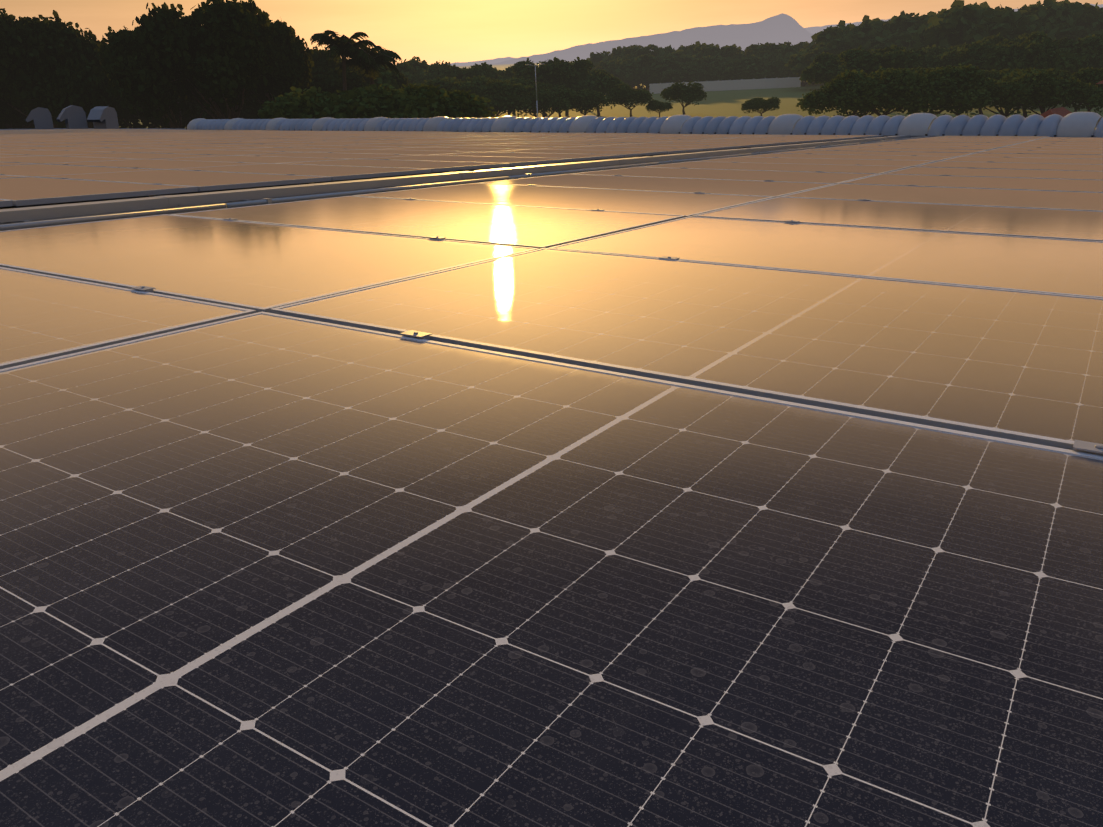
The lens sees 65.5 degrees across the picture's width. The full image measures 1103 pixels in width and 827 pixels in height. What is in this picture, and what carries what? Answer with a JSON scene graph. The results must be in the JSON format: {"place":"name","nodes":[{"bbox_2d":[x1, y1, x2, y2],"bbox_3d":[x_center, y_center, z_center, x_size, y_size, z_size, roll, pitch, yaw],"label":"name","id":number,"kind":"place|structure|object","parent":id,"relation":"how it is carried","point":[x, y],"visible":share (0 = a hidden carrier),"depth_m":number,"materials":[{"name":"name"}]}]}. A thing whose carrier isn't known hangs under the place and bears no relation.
{"place":"outdoors","nodes":[
{"label":"outdoors","id":0,"kind":"place"},
{"bbox_2d":[525,63,544,116],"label":"light pole","id":1,"kind":"object","parent":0,"point":[536,87],"visible":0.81,"depth_m":119.60,"materials":[{"name":"grey metal"}]},
{"bbox_2d":[0,0,1102,64],"label":"sky","id":2,"kind":"structure","parent":0,"point":[452,31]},
{"bbox_2d":[119,61,1102,128],"bbox_3d":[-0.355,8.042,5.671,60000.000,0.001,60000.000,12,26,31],"label":"ground","id":3,"kind":"structure","parent":0,"point":[726,103],"depth_m":164.99,"materials":[{"name":"green plant"}]},
{"bbox_2d":[0,102,32,128],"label":"bush","id":4,"kind":"object","parent":3,"relation":"on","point":[6,120],"visible":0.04,"depth_m":75.05,"materials":[{"name":"green plant"}]},
{"bbox_2d":[0,98,65,128],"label":"bush","id":5,"kind":"object","parent":3,"relation":"on","point":[14,119],"visible":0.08,"depth_m":75.10,"materials":[{"name":"green plant"}]},
{"bbox_2d":[0,8,92,127],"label":"tree","id":6,"kind":"object","parent":3,"relation":"on","point":[33,50],"visible":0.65,"depth_m":69.28,"materials":[{"name":"green plant"}]},
{"bbox_2d":[4,117,93,128],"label":"bush","id":7,"kind":"object","parent":3,"relation":"on","point":[17,126],"depth_m":80.25,"materials":[{"name":"green plant"}]},
{"bbox_2d":[29,22,137,127],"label":"tree","id":8,"kind":"object","parent":3,"relation":"on","point":[83,83],"visible":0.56,"depth_m":70.25,"materials":[{"name":"green plant"}]},
{"bbox_2d":[89,95,199,128],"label":"bush","id":9,"kind":"object","parent":3,"relation":"on","point":[126,116],"visible":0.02,"depth_m":79.29,"materials":[{"name":"green plant"}]},
{"bbox_2d":[98,25,228,128],"bbox_3d":[-30.791,-24.075,69.311,8.424,14.257,11.278,4,23,15],"label":"tree","id":10,"kind":"object","parent":3,"relation":"on","point":[124,64],"visible":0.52,"depth_m":64.82,"materials":[{"name":"green plant"}]},
{"bbox_2d":[145,93,235,128],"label":"bush","id":11,"kind":"object","parent":3,"relation":"on","point":[199,108],"visible":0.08,"depth_m":79.71,"materials":[{"name":"green plant"}]},
{"bbox_2d":[132,0,275,118],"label":"tree","id":12,"kind":"object","parent":3,"relation":"on","point":[215,50],"visible":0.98,"depth_m":64.06,"materials":[{"name":"green plant"}]},
{"bbox_2d":[194,95,274,118],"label":"bush","id":13,"kind":"object","parent":3,"relation":"on","point":[252,113],"visible":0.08,"depth_m":80.70,"materials":[{"name":"green plant"}]},
{"bbox_2d":[235,19,313,109],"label":"tree","id":14,"kind":"object","parent":3,"relation":"on","point":[288,58],"visible":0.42,"depth_m":72.99,"materials":[{"name":"green plant"}]},
{"bbox_2d":[306,46,341,74],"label":"tree","id":15,"kind":"object","parent":3,"relation":"on","point":[320,60],"visible":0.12,"depth_m":90.00,"materials":[{"name":"green plant"}]},
{"bbox_2d":[257,89,426,118],"bbox_3d":[-15.541,-20.858,66.890,14.201,8.591,12.438,5,23,17],"label":"bush","id":16,"kind":"object","parent":3,"relation":"on","point":[297,105],"visible":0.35,"depth_m":63.33,"materials":[{"name":"green plant"}]},
{"bbox_2d":[310,30,378,89],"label":"palm tree","id":17,"kind":"object","parent":3,"relation":"on","point":[343,46],"visible":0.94,"depth_m":74.65,"materials":[{"name":"green plant"}]},
{"bbox_2d":[338,58,369,85],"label":"tree","id":18,"kind":"object","parent":3,"relation":"on","point":[367,79],"visible":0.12,"depth_m":94.90,"materials":[{"name":"green plant"}]},
{"bbox_2d":[331,45,401,84],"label":"palm tree","id":19,"kind":"object","parent":3,"relation":"on","point":[382,57],"visible":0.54,"depth_m":78.56,"materials":[{"name":"green plant"}]},
{"bbox_2d":[290,83,442,118],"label":"bush","id":20,"kind":"object","parent":3,"relation":"on","point":[412,103],"visible":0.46,"depth_m":65.69,"materials":[{"name":"green plant"}]},
{"bbox_2d":[348,65,401,88],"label":"tree","id":21,"kind":"object","parent":3,"relation":"on","point":[386,77],"visible":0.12,"depth_m":97.76,"materials":[{"name":"green plant"}]},
{"bbox_2d":[385,62,430,85],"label":"tree","id":22,"kind":"object","parent":3,"relation":"on","point":[404,68],"visible":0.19,"depth_m":156.94,"materials":[{"name":"green plant"}]},
{"bbox_2d":[404,56,430,72],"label":"tree","id":23,"kind":"object","parent":3,"relation":"on","point":[419,65],"visible":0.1,"depth_m":171.93,"materials":[{"name":"green plant"}]},
{"bbox_2d":[399,82,470,117],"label":"olive tree","id":24,"kind":"object","parent":3,"relation":"on","point":[440,96],"visible":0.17,"depth_m":68.95,"materials":[{"name":"green plant"}]},
{"bbox_2d":[417,60,469,80],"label":"tree","id":25,"kind":"object","parent":3,"relation":"on","point":[433,71],"visible":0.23,"depth_m":162.45,"materials":[{"name":"green plant"}]},
{"bbox_2d":[435,62,496,80],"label":"tree","id":26,"kind":"object","parent":3,"relation":"on","point":[483,69],"visible":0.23,"depth_m":159.87,"materials":[{"name":"green plant"}]},
{"bbox_2d":[438,88,496,117],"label":"olive tree","id":27,"kind":"object","parent":3,"relation":"on","point":[473,105],"visible":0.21,"depth_m":73.19,"materials":[{"name":"green plant"}]},
{"bbox_2d":[443,75,505,110],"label":"olive tree","id":28,"kind":"object","parent":3,"relation":"on","point":[481,81],"visible":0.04,"depth_m":128.01,"materials":[{"name":"green plant"}]},
{"bbox_2d":[486,65,511,114],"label":"tree","id":29,"kind":"object","parent":3,"relation":"on","point":[500,76],"visible":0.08,"depth_m":165.42,"materials":[{"name":"green plant"}]},
{"bbox_2d":[472,80,535,116],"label":"olive tree","id":30,"kind":"object","parent":3,"relation":"on","point":[499,94],"visible":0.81,"depth_m":120.87,"materials":[{"name":"green plant"}]},
{"bbox_2d":[494,66,515,112],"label":"tree","id":31,"kind":"object","parent":3,"relation":"on","point":[508,70],"visible":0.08,"depth_m":169.60,"materials":[{"name":"green plant"}]},
{"bbox_2d":[492,77,546,115],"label":"olive tree","id":32,"kind":"object","parent":3,"relation":"on","point":[525,82],"visible":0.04,"depth_m":132.80,"materials":[{"name":"green plant"}]},
{"bbox_2d":[508,75,560,117],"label":"olive tree","id":33,"kind":"object","parent":3,"relation":"on","point":[547,85],"depth_m":136.87,"materials":[{"name":"green plant"}]},
{"bbox_2d":[511,57,575,117],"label":"tree","id":34,"kind":"object","parent":3,"relation":"on","point":[543,70],"visible":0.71,"depth_m":150.80,"materials":[{"name":"green plant"}]},
{"bbox_2d":[514,87,577,116],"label":"olive tree","id":35,"kind":"object","parent":3,"relation":"on","point":[561,99],"visible":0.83,"depth_m":126.05,"materials":[{"name":"green plant"}]},
{"bbox_2d":[543,84,575,117],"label":"olive tree","id":36,"kind":"object","parent":3,"relation":"on","point":[555,87],"visible":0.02,"depth_m":137.25,"materials":[{"name":"green plant"}]},
{"bbox_2d":[545,57,594,115],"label":"tree","id":37,"kind":"object","parent":3,"relation":"on","point":[581,67],"visible":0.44,"depth_m":154.63,"materials":[{"name":"green plant"}]},
{"bbox_2d":[563,89,610,115],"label":"olive tree","id":38,"kind":"object","parent":3,"relation":"on","point":[589,100],"visible":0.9,"depth_m":128.92,"materials":[{"name":"green plant"}]},
{"bbox_2d":[573,70,623,115],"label":"tree","id":39,"kind":"object","parent":3,"relation":"on","point":[603,82],"visible":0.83,"depth_m":151.14,"materials":[{"name":"green plant"}]},
{"bbox_2d":[586,51,610,69],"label":"tree","id":40,"kind":"object","parent":3,"relation":"on","point":[593,58],"visible":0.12,"depth_m":290.18,"materials":[{"name":"green plant"}]},
{"bbox_2d":[593,46,632,67],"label":"tree","id":41,"kind":"object","parent":3,"relation":"on","point":[605,58],"depth_m":282.72,"materials":[{"name":"green plant"}]},
{"bbox_2d":[607,46,642,87],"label":"tree","id":42,"kind":"object","parent":3,"relation":"on","point":[614,50],"depth_m":283.45,"materials":[{"name":"green plant"}]},
{"bbox_2d":[610,45,643,87],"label":"tree","id":43,"kind":"object","parent":3,"relation":"on","point":[622,54],"visible":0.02,"depth_m":275.93,"materials":[{"name":"green plant"}]},
{"bbox_2d":[607,83,653,116],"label":"olive tree","id":44,"kind":"object","parent":3,"relation":"on","point":[626,94],"visible":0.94,"depth_m":138.35,"materials":[{"name":"green plant"}]},
{"bbox_2d":[612,44,691,62],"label":"tree","id":45,"kind":"object","parent":3,"relation":"on","point":[658,53],"visible":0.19,"depth_m":269.79,"materials":[{"name":"green plant"}]},
{"bbox_2d":[645,100,672,117],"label":"olive tree","id":46,"kind":"object","parent":3,"relation":"on","point":[654,105],"visible":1,"depth_m":139.22,"materials":[{"name":"green plant"}]},
{"bbox_2d":[659,44,681,62],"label":"tree","id":47,"kind":"object","parent":3,"relation":"on","point":[668,49],"visible":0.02,"depth_m":278.04,"materials":[{"name":"green plant"}]},
{"bbox_2d":[650,56,699,83],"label":"tree","id":48,"kind":"object","parent":3,"relation":"on","point":[687,71],"visible":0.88,"depth_m":247.25,"materials":[{"name":"green plant"}]},
{"bbox_2d":[660,81,706,114],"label":"olive tree","id":49,"kind":"object","parent":3,"relation":"on","point":[682,92],"visible":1,"depth_m":142.68,"materials":[{"name":"green plant"}]},
{"bbox_2d":[684,43,710,54],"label":"tree","id":50,"kind":"object","parent":3,"relation":"on","point":[696,49],"visible":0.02,"depth_m":275.62,"materials":[{"name":"green plant"}]},
{"bbox_2d":[679,55,725,81],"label":"tree","id":51,"kind":"object","parent":3,"relation":"on","point":[715,60],"visible":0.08,"depth_m":252.04,"materials":[{"name":"green plant"}]},
{"bbox_2d":[685,44,722,62],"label":"tree","id":52,"kind":"object","parent":3,"relation":"on","point":[712,50],"visible":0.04,"depth_m":266.33,"materials":[{"name":"green plant"}]},
{"bbox_2d":[693,62,724,81],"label":"tree","id":53,"kind":"object","parent":3,"relation":"on","point":[703,75],"visible":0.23,"depth_m":249.29,"materials":[{"name":"green plant"}]},
{"bbox_2d":[708,60,751,80],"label":"tree","id":54,"kind":"object","parent":3,"relation":"on","point":[716,74],"visible":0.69,"depth_m":243.95,"materials":[{"name":"green plant"}]},
{"bbox_2d":[707,44,754,61],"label":"tree","id":55,"kind":"object","parent":3,"relation":"on","point":[728,53],"visible":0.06,"depth_m":260.94,"materials":[{"name":"green plant"}]},
{"bbox_2d":[720,56,762,79],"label":"tree","id":56,"kind":"object","parent":3,"relation":"on","point":[742,60],"visible":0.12,"depth_m":244.63,"materials":[{"name":"green plant"}]},
{"bbox_2d":[737,55,776,79],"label":"tree","id":57,"kind":"object","parent":3,"relation":"on","point":[753,63],"visible":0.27,"depth_m":243.63,"materials":[{"name":"green plant"}]},
{"bbox_2d":[744,42,776,59],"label":"tree","id":58,"kind":"object","parent":3,"relation":"on","point":[761,49],"visible":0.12,"depth_m":260.29,"materials":[{"name":"green plant"}]},
{"bbox_2d":[741,97,780,115],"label":"olive tree","id":59,"kind":"object","parent":3,"relation":"on","point":[755,104],"visible":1,"depth_m":125.75,"materials":[{"name":"green plant"}]},
{"bbox_2d":[759,56,797,77],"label":"tree","id":60,"kind":"object","parent":3,"relation":"on","point":[785,70],"visible":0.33,"depth_m":242.04,"materials":[{"name":"green plant"}]},
{"bbox_2d":[768,41,792,51],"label":"tree","id":61,"kind":"object","parent":3,"relation":"on","point":[775,46],"visible":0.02,"depth_m":257.38,"materials":[{"name":"green plant"}]},
{"bbox_2d":[768,42,800,60],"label":"tree","id":62,"kind":"object","parent":3,"relation":"on","point":[783,51],"visible":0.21,"depth_m":249.86,"materials":[{"name":"green plant"}]},
{"bbox_2d":[773,48,807,85],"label":"tree","id":63,"kind":"object","parent":3,"relation":"on","point":[783,62],"visible":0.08,"depth_m":241.04,"materials":[{"name":"green plant"}]},
{"bbox_2d":[795,41,814,47],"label":"tree","id":64,"kind":"object","parent":3,"relation":"on","point":[800,44],"depth_m":267.89,"materials":[{"name":"green plant"}]},
{"bbox_2d":[784,27,844,80],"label":"tree","id":65,"kind":"object","parent":3,"relation":"on","point":[802,60],"visible":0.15,"depth_m":214.45,"materials":[{"name":"green plant"}]},
{"bbox_2d":[799,51,844,84],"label":"tree","id":66,"kind":"object","parent":3,"relation":"on","point":[823,68],"visible":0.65,"depth_m":150.29,"materials":[{"name":"green plant"}]},
{"bbox_2d":[807,20,862,50],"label":"tree","id":67,"kind":"object","parent":3,"relation":"on","point":[840,29],"visible":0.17,"depth_m":211.39,"materials":[{"name":"green plant"}]},
{"bbox_2d":[796,76,890,117],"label":"olive tree","id":68,"kind":"object","parent":3,"relation":"on","point":[812,101],"visible":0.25,"depth_m":96.18,"materials":[{"name":"green plant"}]},
{"bbox_2d":[809,38,891,53],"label":"tree","id":69,"kind":"object","parent":3,"relation":"on","point":[833,48],"visible":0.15,"depth_m":205.48,"materials":[{"name":"green plant"}]},
{"bbox_2d":[833,66,902,115],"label":"olive tree","id":70,"kind":"object","parent":3,"relation":"on","point":[879,71],"depth_m":98.01,"materials":[{"name":"green plant"}]},
{"bbox_2d":[836,15,906,50],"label":"tree","id":71,"kind":"object","parent":3,"relation":"on","point":[867,28],"visible":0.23,"depth_m":204.51,"materials":[{"name":"green plant"}]},
{"bbox_2d":[835,44,923,76],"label":"tree","id":72,"kind":"object","parent":3,"relation":"on","point":[893,56],"visible":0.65,"depth_m":133.20,"materials":[{"name":"green plant"}]},
{"bbox_2d":[830,68,944,115],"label":"olive tree","id":73,"kind":"object","parent":3,"relation":"on","point":[898,81],"visible":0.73,"depth_m":92.60,"materials":[{"name":"green plant"}]},
{"bbox_2d":[885,10,921,30],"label":"tree","id":74,"kind":"object","parent":3,"relation":"on","point":[901,20],"depth_m":205.94,"materials":[{"name":"green plant"}]},
{"bbox_2d":[864,9,948,54],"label":"tree","id":75,"kind":"object","parent":3,"relation":"on","point":[886,37],"visible":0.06,"depth_m":197.10,"materials":[{"name":"green plant"}]},
{"bbox_2d":[908,66,934,113],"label":"olive tree","id":76,"kind":"object","parent":3,"relation":"on","point":[913,69],"depth_m":109.54,"materials":[{"name":"green plant"}]},
{"bbox_2d":[882,74,996,114],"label":"olive tree","id":77,"kind":"object","parent":3,"relation":"on","point":[974,94],"visible":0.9,"depth_m":90.89,"materials":[{"name":"green plant"}]},
{"bbox_2d":[898,63,990,115],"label":"olive tree","id":78,"kind":"object","parent":3,"relation":"on","point":[959,73],"visible":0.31,"depth_m":91.90,"materials":[{"name":"green plant"}]},
{"bbox_2d":[911,1,989,33],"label":"tree","id":79,"kind":"object","parent":3,"relation":"on","point":[983,4],"depth_m":199.10,"materials":[{"name":"green plant"}]},
{"bbox_2d":[901,0,1044,49],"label":"tree","id":80,"kind":"object","parent":3,"relation":"on","point":[958,22],"visible":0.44,"depth_m":175.39,"materials":[{"name":"green plant"}]},
{"bbox_2d":[978,68,1014,114],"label":"olive tree","id":81,"kind":"object","parent":3,"relation":"on","point":[995,74],"visible":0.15,"depth_m":105.05,"materials":[{"name":"green plant"}]},
{"bbox_2d":[969,67,1057,116],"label":"olive tree","id":82,"kind":"object","parent":3,"relation":"on","point":[1007,86],"visible":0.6,"depth_m":91.47,"materials":[{"name":"green plant"}]},
{"bbox_2d":[979,31,1063,106],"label":"tree","id":83,"kind":"object","parent":3,"relation":"on","point":[999,57],"visible":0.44,"depth_m":127.81,"materials":[{"name":"green plant"}]},
{"bbox_2d":[1001,68,1079,117],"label":"olive tree","id":84,"kind":"object","parent":3,"relation":"on","point":[1062,73],"visible":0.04,"depth_m":101.68,"materials":[{"name":"green plant"}]},
{"bbox_2d":[1006,37,1086,106],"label":"tree","id":85,"kind":"object","parent":3,"relation":"on","point":[1053,56],"visible":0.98,"depth_m":122.59,"materials":[{"name":"green plant"}]},
{"bbox_2d":[992,67,1102,114],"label":"olive tree","id":86,"kind":"object","parent":3,"relation":"on","point":[1066,90],"visible":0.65,"depth_m":90.96,"materials":[{"name":"green plant"}]},
{"bbox_2d":[1012,0,1083,40],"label":"tree","id":87,"kind":"object","parent":3,"relation":"on","point":[1052,18],"visible":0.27,"depth_m":176.18,"materials":[{"name":"green plant"}]},
{"bbox_2d":[1037,0,1099,29],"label":"tree","id":88,"kind":"object","parent":3,"relation":"on","point":[1089,16],"visible":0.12,"depth_m":179.47,"materials":[{"name":"green plant"}]},
{"bbox_2d":[1052,34,1102,72],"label":"tree","id":89,"kind":"object","parent":3,"relation":"on","point":[1090,48],"visible":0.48,"depth_m":131.15,"materials":[{"name":"green plant"}]},
{"bbox_2d":[1057,77,1098,111],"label":"olive tree","id":90,"kind":"object","parent":3,"relation":"on","point":[1077,108],"visible":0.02,"depth_m":99.98,"materials":[{"name":"green plant"}]},
{"bbox_2d":[1072,67,1102,111],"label":"olive tree","id":91,"kind":"object","parent":3,"relation":"on","point":[1092,75],"visible":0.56,"depth_m":96.68,"materials":[{"name":"green plant"}]},
{"bbox_2d":[1086,92,1102,114],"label":"olive tree","id":92,"kind":"object","parent":3,"relation":"on","point":[1097,100],"visible":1,"depth_m":87.62,"materials":[{"name":"green plant"}]},
{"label":"factory building walls","id":93,"kind":"object","parent":3,"relation":"on","visible":0},
{"bbox_2d":[0,128,902,224],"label":"roof sheet","id":94,"kind":"object","parent":93,"relation":"on","point":[9,207],"depth_m":7.47,"materials":[{"name":"grey metal"}]},
{"bbox_2d":[26,107,53,128],"bbox_3d":[-32.455,-18.664,54.360,1.548,1.445,1.206,-10,21,-25],"label":"exhaust cowl","id":95,"kind":"object","parent":94,"relation":"on","point":[41,117],"visible":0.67,"depth_m":53.98,"materials":[{"name":"grey metal"}]},
{"bbox_2d":[57,105,87,128],"bbox_3d":[-29.898,-18.411,53.471,1.634,1.522,1.273,-14,23,-34],"label":"exhaust cowl","id":96,"kind":"object","parent":94,"relation":"on","point":[73,116],"visible":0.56,"depth_m":53.13,"materials":[{"name":"grey metal"}]},
{"bbox_2d":[87,106,118,128],"bbox_3d":[-27.668,-18.173,52.866,1.206,1.445,1.548,6,20,17],"label":"exhaust cowl","id":97,"kind":"object","parent":94,"relation":"on","point":[102,117],"visible":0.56,"depth_m":52.60,"materials":[{"name":"grey metal"}]},
{"bbox_2d":[0,135,929,230],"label":"cable tray","id":98,"kind":"object","parent":94,"relation":"on","point":[23,216],"visible":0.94,"depth_m":6.39,"materials":[{"name":"black"}]},
{"bbox_2d":[0,129,1102,826],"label":"solar panels","id":99,"kind":"object","parent":94,"relation":"on","point":[750,507],"visible":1,"depth_m":1.17,"materials":[{"name":"black glass"}]},
{"bbox_2d":[0,136,1102,454],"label":"panel clamps","id":100,"kind":"object","parent":99,"relation":"on","point":[1088,446],"visible":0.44,"depth_m":2.53,"materials":[{"name":"metal"}]},
{"bbox_2d":[184,112,1102,137],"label":"arched skylight row","id":101,"kind":"object","parent":94,"relation":"on","point":[1081,124],"visible":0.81,"depth_m":26.76,"materials":[{"name":"grey plastic"}]},
{"bbox_2d":[492,13,814,64],"bbox_3d":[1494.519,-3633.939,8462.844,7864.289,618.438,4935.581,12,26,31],"label":"mountain ridge","id":102,"kind":"structure","parent":0,"point":[779,28],"depth_m":9147.12,"materials":[{"name":"grey stone"}]},
{"bbox_2d":[649,77,800,93],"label":"field","id":103,"kind":"structure","parent":0,"point":[746,84],"depth_m":236.35,"materials":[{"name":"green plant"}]},
{"bbox_2d":[450,4,1102,65],"bbox_3d":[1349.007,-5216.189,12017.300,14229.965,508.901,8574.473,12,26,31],"label":"hills","id":104,"kind":"structure","parent":0,"point":[814,30],"depth_m":13704.51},
{"bbox_2d":[1041,107,1071,117],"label":"low house roof","id":105,"kind":"structure","parent":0,"point":[1062,111],"depth_m":49.15,"materials":[{"name":"red tile"}]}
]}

